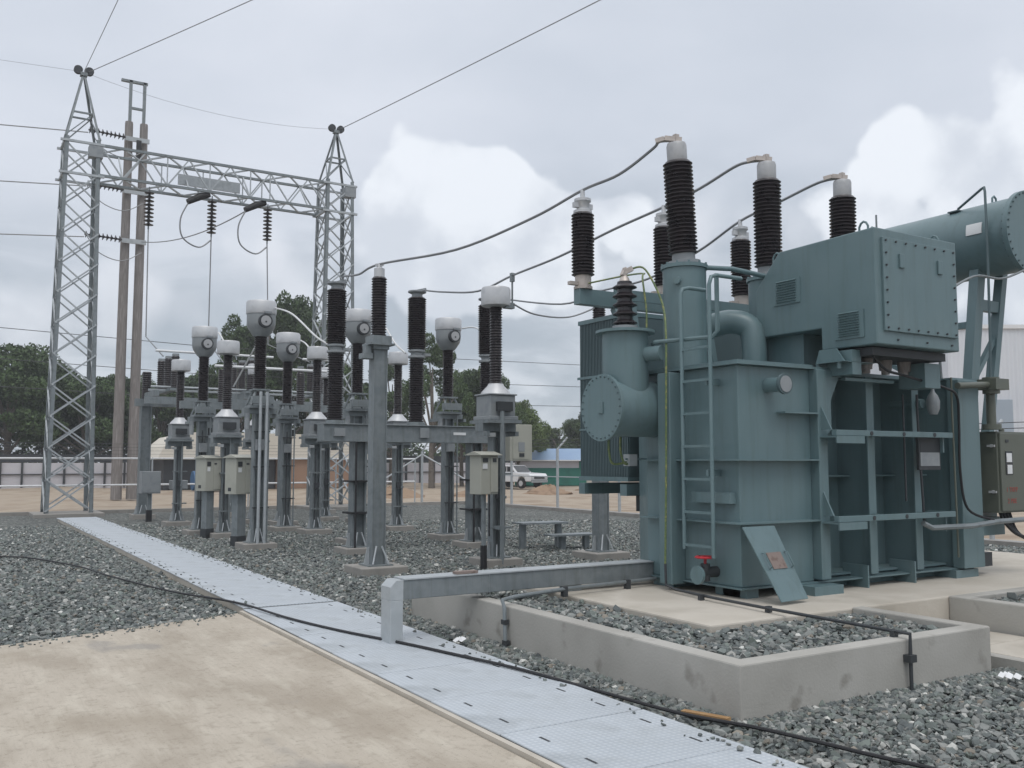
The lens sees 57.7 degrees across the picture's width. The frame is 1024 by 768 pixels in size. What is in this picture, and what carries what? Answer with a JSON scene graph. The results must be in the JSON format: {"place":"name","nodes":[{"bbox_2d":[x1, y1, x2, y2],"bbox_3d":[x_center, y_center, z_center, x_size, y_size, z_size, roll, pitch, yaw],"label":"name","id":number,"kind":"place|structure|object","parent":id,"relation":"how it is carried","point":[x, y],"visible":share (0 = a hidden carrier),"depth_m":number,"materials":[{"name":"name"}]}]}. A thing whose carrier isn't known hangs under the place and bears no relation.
{"place":"outdoors","nodes":[
{"label":"outdoors","id":0,"kind":"place"},
{"bbox_2d":[0,613,234,647],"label":"gravel","id":1,"kind":"structure","parent":0,"point":[101,631],"depth_m":8.70,"materials":[{"name":"grey gravel"}]},
{"bbox_2d":[150,432,367,489],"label":"storage shed","id":2,"kind":"structure","parent":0,"point":[165,467],"depth_m":56.44,"materials":[{"name":"grey metal"}]},
{"bbox_2d":[0,613,541,767],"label":"driveway","id":3,"kind":"structure","parent":0,"point":[237,690],"depth_m":5.94,"materials":[{"name":"concrete"}]},
{"bbox_2d":[0,481,1023,540],"bbox_3d":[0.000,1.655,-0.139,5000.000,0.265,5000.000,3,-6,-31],"label":"ground","id":4,"kind":"structure","parent":0,"point":[20,499],"depth_m":41.62,"materials":[{"name":"soil"}]},
{"bbox_2d":[0,342,82,462],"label":"tree","id":5,"kind":"object","parent":4,"relation":"on","point":[24,375],"visible":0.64,"depth_m":61.27,"materials":[{"name":"green plant"}]},
{"bbox_2d":[0,362,108,462],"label":"tree","id":6,"kind":"object","parent":4,"relation":"on","point":[15,437],"visible":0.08,"depth_m":67.12,"materials":[{"name":"green plant"}]},
{"bbox_2d":[17,372,129,462],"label":"tree","id":7,"kind":"object","parent":4,"relation":"on","point":[104,425],"visible":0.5,"depth_m":64.24,"materials":[{"name":"green plant"}]},
{"bbox_2d":[78,373,154,448],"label":"tree","id":8,"kind":"object","parent":4,"relation":"on","point":[127,382],"visible":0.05,"depth_m":69.07,"materials":[{"name":"green plant"}]},
{"bbox_2d":[110,78,149,499],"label":"twin pole","id":9,"kind":"object","parent":4,"relation":"on","point":[142,143],"visible":0.94,"depth_m":40.44,"materials":[{"name":"concrete"}]},
{"bbox_2d":[123,380,195,449],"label":"tree","id":10,"kind":"object","parent":4,"relation":"on","point":[159,418],"visible":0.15,"depth_m":68.25,"materials":[{"name":"green plant"}]},
{"bbox_2d":[152,374,220,434],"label":"tree","id":11,"kind":"object","parent":4,"relation":"on","point":[190,380],"visible":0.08,"depth_m":72.74,"materials":[{"name":"green plant"}]},
{"bbox_2d":[0,443,415,508],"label":"fence","id":12,"kind":"object","parent":4,"relation":"on","point":[336,459],"visible":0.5,"depth_m":30.50,"materials":[{"name":"metal"}]},
{"bbox_2d":[194,314,274,432],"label":"tree","id":13,"kind":"object","parent":4,"relation":"on","point":[213,380],"visible":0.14,"depth_m":65.73,"materials":[{"name":"green plant"}]},
{"bbox_2d":[0,442,514,488],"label":"boundary wall","id":14,"kind":"structure","parent":4,"relation":"on","point":[22,473],"depth_m":59.92,"materials":[{"name":"white concrete"}]},
{"bbox_2d":[0,430,580,462],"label":"undergrowth","id":15,"kind":"object","parent":4,"relation":"on","point":[36,448],"visible":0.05,"depth_m":73.15,"materials":[{"name":"green plant"}]},
{"bbox_2d":[231,290,362,432],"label":"tree","id":16,"kind":"object","parent":4,"relation":"on","point":[300,309],"visible":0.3,"depth_m":63.12,"materials":[{"name":"green plant"}]},
{"bbox_2d":[251,333,368,428],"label":"tree","id":17,"kind":"object","parent":4,"relation":"on","point":[274,378],"visible":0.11,"depth_m":63.40,"materials":[{"name":"green plant"}]},
{"bbox_2d":[363,364,425,484],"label":"tree","id":18,"kind":"object","parent":4,"relation":"on","point":[390,402],"visible":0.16,"depth_m":68.83,"materials":[{"name":"green plant"}]},
{"bbox_2d":[386,486,424,498],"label":"dirt mound","id":19,"kind":"object","parent":4,"relation":"on","point":[407,493],"visible":0.4,"depth_m":43.80,"materials":[{"name":"beige soil"}]},
{"bbox_2d":[386,443,464,501],"bbox_3d":[-3.365,3.387,35.665,3.923,2.419,0.693,1,-5,-13],"label":"braced post","id":20,"kind":"object","parent":4,"relation":"on","point":[422,455],"visible":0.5,"depth_m":35.89,"materials":[{"name":"metal"}]},
{"bbox_2d":[401,332,471,487],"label":"tree","id":21,"kind":"object","parent":4,"relation":"on","point":[435,351],"visible":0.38,"depth_m":60.15,"materials":[{"name":"green plant"}]},
{"bbox_2d":[434,369,487,486],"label":"tree","id":22,"kind":"object","parent":4,"relation":"on","point":[461,458],"visible":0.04,"depth_m":63.59,"materials":[{"name":"green plant"}]},
{"bbox_2d":[455,366,527,450],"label":"tree","id":23,"kind":"object","parent":4,"relation":"on","point":[469,398],"visible":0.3,"depth_m":61.04,"materials":[{"name":"green plant"}]},
{"bbox_2d":[505,465,547,488],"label":"pickup truck","id":24,"kind":"object","parent":4,"relation":"on","point":[524,470],"visible":0.56,"depth_m":56.83,"materials":[{"name":"white paint"}]},
{"bbox_2d":[515,399,551,486],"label":"tree","id":25,"kind":"object","parent":4,"relation":"on","point":[539,435],"visible":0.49,"depth_m":62.79,"materials":[{"name":"green plant"}]},
{"bbox_2d":[522,484,572,494],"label":"dirt mound","id":26,"kind":"object","parent":4,"relation":"on","point":[546,489],"visible":0.87,"depth_m":48.37,"materials":[{"name":"beige soil"}]},
{"bbox_2d":[515,449,591,485],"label":"site hut","id":27,"kind":"object","parent":4,"relation":"on","point":[569,462],"visible":0.36,"depth_m":63.68,"materials":[{"name":"blue metal"}]},
{"bbox_2d":[543,427,580,448],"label":"tree","id":28,"kind":"object","parent":4,"relation":"on","point":[555,433],"visible":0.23,"depth_m":88.22,"materials":[{"name":"green plant"}]},
{"bbox_2d":[555,412,580,448],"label":"tree","id":29,"kind":"object","parent":4,"relation":"on","point":[571,427],"visible":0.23,"depth_m":83.00,"materials":[{"name":"green plant"}]},
{"bbox_2d":[505,419,1023,541],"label":"fence","id":30,"kind":"object","parent":4,"relation":"on","point":[991,537],"visible":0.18,"depth_m":31.73,"materials":[{"name":"metal"}]},
{"bbox_2d":[870,325,1023,431],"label":"factory hall","id":31,"kind":"structure","parent":4,"relation":"on","point":[1010,405],"depth_m":59.98,"materials":[{"name":"white metal"}]},
{"bbox_2d":[996,400,1013,431],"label":"window","id":32,"kind":"structure","parent":31,"relation":"in","point":[1004,408],"depth_m":59.67,"materials":[{"name":"white"}]},
{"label":"pit bed","id":33,"kind":"structure","parent":4,"relation":"on","visible":0},
{"bbox_2d":[476,590,940,658],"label":"gravel","id":34,"kind":"structure","parent":33,"relation":"on","point":[752,640],"depth_m":7.06,"materials":[{"name":"grey gravel"}]},
{"bbox_2d":[0,504,1023,767],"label":"gravel yard","id":35,"kind":"structure","parent":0,"point":[422,512],"depth_m":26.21,"materials":[{"name":"grey gravel"}]},
{"bbox_2d":[138,471,160,521],"bbox_3d":[-9.875,3.080,25.323,0.500,1.400,0.410,3,-6,-31],"label":"junction box","id":36,"kind":"object","parent":35,"relation":"on","point":[149,483],"visible":0.96,"depth_m":25.21,"materials":[{"name":"metal"}]},
{"bbox_2d":[161,359,193,526],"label":"current transformer","id":37,"kind":"object","parent":35,"relation":"on","point":[178,438],"visible":0.87,"depth_m":23.50,"materials":[{"name":"metal"}]},
{"bbox_2d":[28,65,357,517],"bbox_3d":[-9.845,-2.752,30.662,10.200,14.017,1.800,3,-6,-31],"label":"lattice gantry","id":38,"kind":"object","parent":35,"relation":"on","point":[95,153],"visible":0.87,"depth_m":29.22,"materials":[{"name":"metal"}]},
{"bbox_2d":[143,187,153,228],"bbox_3d":[-11.522,-5.585,29.516,0.300,1.370,0.300,3,-6,-31],"label":"insulator string","id":39,"kind":"object","parent":38,"relation":"hanging from","point":[149,205],"visible":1,"depth_m":29.46,"materials":[{"name":"ceramic"}]},
{"bbox_2d":[179,193,210,247],"bbox_3d":[-10.243,-5.356,30.169,1.052,1.868,0.245,3,-6,-31],"label":"damper arm","id":40,"kind":"object","parent":38,"relation":"attached to","point":[196,198],"visible":1,"depth_m":30.10},
{"bbox_2d":[206,196,216,236],"bbox_3d":[-9.859,-5.500,30.531,0.300,1.370,0.300,3,-6,-31],"label":"insulator string","id":41,"kind":"object","parent":38,"relation":"hanging from","point":[211,217],"visible":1,"depth_m":30.48,"materials":[{"name":"ceramic"}]},
{"bbox_2d":[237,201,266,254],"bbox_3d":[-8.665,-5.275,31.132,1.052,1.868,0.245,3,-6,-31],"label":"damper arm","id":42,"kind":"object","parent":38,"relation":"attached to","point":[253,206],"visible":1,"depth_m":31.07},
{"bbox_2d":[263,204,271,243],"bbox_3d":[-8.282,-5.419,31.495,0.300,1.370,0.300,3,-6,-31],"label":"insulator string","id":43,"kind":"object","parent":38,"relation":"hanging from","point":[267,224],"visible":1,"depth_m":31.44,"materials":[{"name":"ceramic"}]},
{"bbox_2d":[340,0,599,129],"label":"conductor","id":44,"kind":"object","parent":38,"relation":"attached to","point":[477,61],"visible":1,"depth_m":27.32,"materials":[{"name":"silver metal"}]},
{"bbox_2d":[182,326,217,535],"bbox_3d":[-6.903,1.070,20.722,0.660,4.736,0.640,3,-6,-31],"label":"voltage transformer","id":45,"kind":"object","parent":35,"relation":"on","point":[204,342],"visible":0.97,"depth_m":20.66,"materials":[{"name":"metal"}]},
{"bbox_2d":[195,455,221,538],"bbox_3d":[-6.419,2.428,19.623,0.390,1.843,0.475,-3,-6,32],"label":"marshalling cabinet","id":46,"kind":"object","parent":35,"relation":"on","point":[208,476],"visible":0.99,"depth_m":19.53,"materials":[{"name":"beige metal"}]},
{"bbox_2d":[208,340,243,539],"bbox_3d":[-6.121,1.213,19.909,0.620,4.315,0.620,3,-6,-31],"label":"current transformer","id":47,"kind":"object","parent":35,"relation":"on","point":[226,434],"visible":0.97,"depth_m":19.79,"materials":[{"name":"metal"}]},
{"bbox_2d":[222,454,250,546],"bbox_3d":[-5.192,2.265,17.684,0.390,1.843,0.515,-3,-6,32],"label":"marshalling cabinet","id":48,"kind":"object","parent":35,"relation":"on","point":[237,475],"visible":0.79,"depth_m":17.58,"materials":[{"name":"metal"}]},
{"bbox_2d":[129,349,349,519],"bbox_3d":[-7.906,1.616,27.686,6.110,4.813,1.880,3,-6,-31],"label":"disconnector","id":49,"kind":"object","parent":35,"relation":"on","point":[164,385],"visible":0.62,"depth_m":26.79,"materials":[{"name":"metal"}]},
{"bbox_2d":[242,363,269,523],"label":"current transformer","id":50,"kind":"object","parent":35,"relation":"on","point":[246,440],"visible":0.12,"depth_m":24.45,"materials":[{"name":"metal"}]},
{"bbox_2d":[235,299,279,551],"bbox_3d":[-4.728,0.789,17.376,0.660,4.736,0.640,3,-6,-31],"label":"voltage transformer","id":51,"kind":"object","parent":35,"relation":"on","point":[261,314],"visible":1,"depth_m":17.26,"materials":[{"name":"metal"}]},
{"bbox_2d":[179,364,367,527],"bbox_3d":[-5.789,1.643,23.843,5.300,4.115,0.620,3,-6,-31],"label":"bus support frame","id":52,"kind":"object","parent":35,"relation":"on","point":[300,406],"visible":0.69,"depth_m":23.65,"materials":[{"name":"metal"}]},
{"bbox_2d":[267,332,302,531],"bbox_3d":[-5.266,1.154,21.722,0.660,4.736,0.640,3,-6,-31],"label":"voltage transformer","id":53,"kind":"object","parent":35,"relation":"on","point":[288,347],"visible":0.98,"depth_m":21.64,"materials":[{"name":"metal"}]},
{"bbox_2d":[58,519,562,767],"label":"cable trench","id":54,"kind":"object","parent":35,"relation":"on","point":[528,755],"visible":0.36,"depth_m":6.76,"materials":[{"name":"concrete"}]},
{"bbox_2d":[109,541,171,546],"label":"trench cover","id":55,"kind":"object","parent":54,"relation":"on","point":[138,543],"visible":0.92,"depth_m":17.51,"materials":[{"name":"grey metal"}]},
{"bbox_2d":[116,544,178,549],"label":"trench cover","id":56,"kind":"object","parent":54,"relation":"on","point":[133,547],"visible":0.98,"depth_m":16.86,"materials":[{"name":"grey metal"}]},
{"bbox_2d":[123,547,191,554],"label":"trench cover","id":57,"kind":"object","parent":54,"relation":"on","point":[156,550],"visible":0.97,"depth_m":16.11,"materials":[{"name":"grey metal"}]},
{"bbox_2d":[132,551,201,558],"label":"trench cover","id":58,"kind":"object","parent":54,"relation":"on","point":[165,554],"visible":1,"depth_m":15.42,"materials":[{"name":"grey metal"}]},
{"bbox_2d":[141,555,215,563],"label":"trench cover","id":59,"kind":"object","parent":54,"relation":"on","point":[176,559],"visible":1,"depth_m":14.61,"materials":[{"name":"grey metal"}]},
{"bbox_2d":[152,560,231,569],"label":"trench cover","id":60,"kind":"object","parent":54,"relation":"on","point":[192,564],"visible":0.9,"depth_m":13.92,"materials":[{"name":"grey metal"}]},
{"bbox_2d":[163,565,245,574],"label":"trench cover","id":61,"kind":"object","parent":54,"relation":"on","point":[203,569],"visible":0.94,"depth_m":13.26,"materials":[{"name":"grey metal"}]},
{"bbox_2d":[175,570,265,581],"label":"trench cover","id":62,"kind":"object","parent":54,"relation":"on","point":[221,575],"visible":1,"depth_m":12.55,"materials":[{"name":"grey metal"}]},
{"bbox_2d":[189,577,284,589],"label":"trench cover","id":63,"kind":"object","parent":54,"relation":"on","point":[229,583],"visible":0.98,"depth_m":11.84,"materials":[{"name":"grey metal"}]},
{"bbox_2d":[205,584,307,598],"bbox_3d":[-3.059,2.471,11.117,1.000,0.014,0.830,3,-6,-32],"label":"trench cover","id":64,"kind":"object","parent":54,"relation":"on","point":[254,590],"visible":1,"depth_m":11.10,"materials":[{"name":"grey metal"}]},
{"bbox_2d":[223,592,333,608],"bbox_3d":[-2.617,2.412,10.405,1.000,0.014,0.830,3,-6,-31],"label":"trench cover","id":65,"kind":"object","parent":54,"relation":"on","point":[282,599],"visible":1,"depth_m":10.37,"materials":[{"name":"grey metal"}]},
{"bbox_2d":[243,602,365,621],"bbox_3d":[-2.155,2.364,9.681,1.040,0.014,0.870,3,-6,-31],"label":"trench cover","id":66,"kind":"object","parent":54,"relation":"on","point":[314,610],"visible":0.91,"depth_m":9.62,"materials":[{"name":"grey metal"}]},
{"bbox_2d":[269,612,380,636],"bbox_3d":[-1.694,2.301,8.934,1.040,0.014,0.870,3,-6,-31],"label":"trench cover","id":67,"kind":"object","parent":54,"relation":"on","point":[355,621],"visible":0.96,"depth_m":8.90,"materials":[{"name":"grey metal"}]},
{"bbox_2d":[298,625,444,653],"bbox_3d":[-1.236,2.240,8.185,1.040,0.014,0.870,3,-6,-31],"label":"trench cover","id":68,"kind":"object","parent":54,"relation":"on","point":[334,642],"visible":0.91,"depth_m":8.11,"materials":[{"name":"grey metal"}]},
{"bbox_2d":[381,559,653,643],"bbox_3d":[0.149,2.023,8.772,2.905,0.557,0.224,3,-6,-31],"label":"cable duct","id":69,"kind":"object","parent":68,"relation":"on","point":[396,591],"visible":0.84,"depth_m":8.48,"materials":[{"name":"metal"}]},
{"bbox_2d":[333,640,497,674],"bbox_3d":[-0.779,2.177,7.436,1.040,0.014,0.870,3,-6,-32],"label":"trench cover","id":70,"kind":"object","parent":54,"relation":"on","point":[375,661],"visible":0.95,"depth_m":7.36,"materials":[{"name":"grey metal"}]},
{"bbox_2d":[377,659,557,701],"bbox_3d":[-0.316,2.116,6.690,1.040,0.014,0.870,3,-6,-31],"label":"trench cover","id":71,"kind":"object","parent":54,"relation":"on","point":[443,682],"visible":0.99,"depth_m":6.63,"materials":[{"name":"grey metal"}]},
{"bbox_2d":[431,681,640,735],"bbox_3d":[0.141,2.052,5.941,1.040,0.014,0.870,3,-6,-32],"label":"trench cover","id":72,"kind":"object","parent":54,"relation":"on","point":[499,712],"visible":1,"depth_m":5.89,"materials":[{"name":"grey metal"}]},
{"bbox_2d":[71,519,783,765],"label":"gravel","id":73,"kind":"structure","parent":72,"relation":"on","point":[755,751],"depth_m":7.82,"materials":[{"name":"grey gravel"}]},
{"bbox_2d":[501,709,744,767],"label":"trench cover","id":74,"kind":"object","parent":54,"relation":"on","point":[642,738],"visible":0.99,"depth_m":5.16,"materials":[{"name":"grey metal"}]},
{"bbox_2d":[646,746,807,767],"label":"trench cover","id":75,"kind":"object","parent":54,"relation":"on","point":[746,757],"visible":1,"depth_m":4.81,"materials":[{"name":"grey metal"}]},
{"bbox_2d":[297,346,331,534],"bbox_3d":[-4.415,1.300,20.950,0.620,4.315,0.620,3,-6,-31],"label":"current transformer","id":76,"kind":"object","parent":35,"relation":"on","point":[317,355],"visible":0.98,"depth_m":20.84,"materials":[{"name":"metal"}]},
{"bbox_2d":[320,367,339,521],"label":"current transformer","id":77,"kind":"object","parent":35,"relation":"on","point":[325,515],"visible":0.38,"depth_m":25.53,"materials":[{"name":"metal"}]},
{"bbox_2d":[335,308,371,544],"bbox_3d":[-3.066,0.874,18.391,0.660,4.736,0.640,3,-6,-31],"label":"voltage transformer","id":78,"kind":"object","parent":35,"relation":"on","point":[358,328],"visible":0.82,"depth_m":18.36,"materials":[{"name":"metal"}]},
{"bbox_2d":[344,263,407,576],"bbox_3d":[-1.962,0.518,13.579,0.700,4.640,0.700,3,-6,-31],"label":"surge arrester post","id":79,"kind":"object","parent":35,"relation":"on","point":[377,344],"visible":0.99,"depth_m":13.49,"materials":[{"name":"metal"}]},
{"bbox_2d":[386,352,413,531],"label":"current transformer","id":80,"kind":"object","parent":35,"relation":"on","point":[397,360],"visible":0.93,"depth_m":21.89,"materials":[{"name":"metal"}]},
{"bbox_2d":[316,279,531,555],"bbox_3d":[-1.543,0.679,17.201,4.140,4.925,0.682,3,-6,-31],"label":"circuit breaker","id":81,"kind":"object","parent":35,"relation":"on","point":[334,427],"visible":0.84,"depth_m":16.93,"materials":[{"name":"metal"}]},
{"bbox_2d":[427,317,465,541],"bbox_3d":[-1.344,0.967,19.501,0.660,4.736,0.640,3,-6,-31],"label":"voltage transformer","id":82,"kind":"object","parent":35,"relation":"on","point":[448,333],"visible":0.97,"depth_m":19.41,"materials":[{"name":"metal"}]},
{"bbox_2d":[0,556,937,767],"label":"black cable","id":83,"kind":"object","parent":35,"relation":"on","point":[845,748],"visible":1,"depth_m":6.32,"materials":[{"name":"black rubber"}]},
{"bbox_2d":[466,451,501,569],"bbox_3d":[-0.423,1.903,13.939,0.440,1.780,0.360,5,-7,-43],"label":"marshalling cabinet","id":84,"kind":"object","parent":35,"relation":"on","point":[483,473],"visible":0.99,"depth_m":13.88,"materials":[{"name":"metal"}]},
{"bbox_2d":[469,285,522,567],"bbox_3d":[-0.256,0.689,14.612,0.620,4.479,0.625,3,-6,-31],"label":"current transformer","id":85,"kind":"object","parent":35,"relation":"on","point":[495,420],"visible":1,"depth_m":14.48,"materials":[{"name":"metal"}]},
{"bbox_2d":[0,501,1023,546],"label":"yard kerb","id":86,"kind":"structure","parent":35,"relation":"on","point":[986,541],"depth_m":29.73,"materials":[{"name":"concrete"}]},
{"bbox_2d":[512,521,591,548],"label":"step platform","id":87,"kind":"structure","parent":35,"relation":"on","point":[560,538],"depth_m":17.11,"materials":[{"name":"metal"}]},
{"bbox_2d":[572,289,629,561],"bbox_3d":[1.482,0.695,15.683,0.700,4.640,0.700,3,-6,-31],"label":"surge arrester post","id":88,"kind":"object","parent":35,"relation":"on","point":[601,550],"visible":0.16,"depth_m":15.46,"materials":[{"name":"metal"}]},
{"bbox_2d":[412,594,990,728],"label":"bund wall","id":89,"kind":"structure","parent":35,"relation":"on","point":[752,687],"depth_m":6.43,"materials":[{"name":"concrete"}]},
{"bbox_2d":[500,577,656,646],"bbox_3d":[0.645,2.109,8.673,2.110,0.451,0.175,5,-7,-44],"label":"earthing conduit","id":90,"kind":"object","parent":89,"relation":"attached to","point":[563,590],"visible":0.91,"depth_m":8.52,"materials":[{"name":"metal"}]},
{"bbox_2d":[664,564,916,690],"bbox_3d":[2.088,1.939,7.687,0.134,0.621,2.886,2,-5,-27],"label":"earthing conduit","id":91,"kind":"object","parent":89,"relation":"attached to","point":[910,657],"visible":0.9,"depth_m":7.05,"materials":[{"name":"grey metal"}]},
{"bbox_2d":[403,615,1023,734],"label":"gravel","id":92,"kind":"structure","parent":35,"relation":"on","point":[934,688],"depth_m":6.44,"materials":[{"name":"grey gravel"}]},
{"bbox_2d":[681,709,730,720],"bbox_3d":[1.187,2.032,5.703,0.317,0.025,0.050,-4,-6,40],"label":"wood offcut","id":93,"kind":"object","parent":92,"relation":"on","point":[707,714],"visible":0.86,"depth_m":5.68,"materials":[{"name":"beige wood"}]},
{"bbox_2d":[523,550,1023,632],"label":"transformer plinth","id":94,"kind":"structure","parent":35,"relation":"on","point":[926,596],"depth_m":8.47,"materials":[{"name":"concrete"}]},
{"bbox_2d":[742,526,807,602],"bbox_3d":[2.346,1.587,8.241,0.519,0.633,0.318,3,-6,-31],"label":"leaning plate","id":95,"kind":"object","parent":94,"relation":"on","point":[773,555],"visible":1,"depth_m":8.25,"materials":[{"name":"paint"}]},
{"bbox_2d":[568,134,1023,598],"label":"power transformer","id":96,"kind":"object","parent":94,"relation":"on","point":[709,429],"visible":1,"depth_m":9.50,"materials":[{"name":"paint"}]},
{"bbox_2d":[342,142,663,279],"bbox_3d":[-0.951,-2.049,12.976,0.766,0.588,8.217,3,-6,-35],"label":"conductor","id":97,"kind":"object","parent":96,"relation":"attached to","point":[546,210],"visible":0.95,"depth_m":11.60,"materials":[{"name":"silver metal"}]},
{"bbox_2d":[422,161,755,292],"bbox_3d":[0.507,-1.978,13.814,0.284,0.584,8.144,3,-6,-33],"label":"conductor","id":98,"kind":"object","parent":96,"relation":"attached to","point":[653,211],"visible":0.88,"depth_m":12.27,"materials":[{"name":"silver metal"}]},
{"bbox_2d":[513,179,832,304],"bbox_3d":[1.896,-1.871,14.658,0.560,0.630,8.139,3,-6,-30],"label":"conductor","id":99,"kind":"object","parent":96,"relation":"attached to","point":[752,214],"visible":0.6,"depth_m":12.56,"materials":[{"name":"silver metal"}]},
{"bbox_2d":[949,587,1023,636],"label":"bund wall","id":100,"kind":"structure","parent":35,"relation":"on","point":[996,615],"depth_m":8.32,"materials":[{"name":"concrete"}]},
{"bbox_2d":[991,653,1023,670],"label":"slab trench kerb","id":101,"kind":"structure","parent":35,"relation":"on","point":[1003,661],"depth_m":7.11,"materials":[{"name":"concrete"}]},
{"bbox_2d":[990,639,1023,658],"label":"slab cover","id":102,"kind":"object","parent":101,"relation":"on","point":[1015,648],"visible":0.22,"depth_m":7.46,"materials":[{"name":"concrete"}]},
{"bbox_2d":[990,631,1023,644],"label":"slab cover","id":103,"kind":"object","parent":101,"relation":"on","point":[996,638],"visible":0.02,"depth_m":7.93,"materials":[{"name":"concrete"}]},
{"bbox_2d":[0,0,1023,462],"label":"sky","id":104,"kind":"structure","parent":0,"point":[920,103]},
{"bbox_2d":[993,592,1023,602],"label":"gravel","id":105,"kind":"structure","parent":0,"point":[1012,597],"depth_m":8.65,"materials":[{"name":"grey gravel"}]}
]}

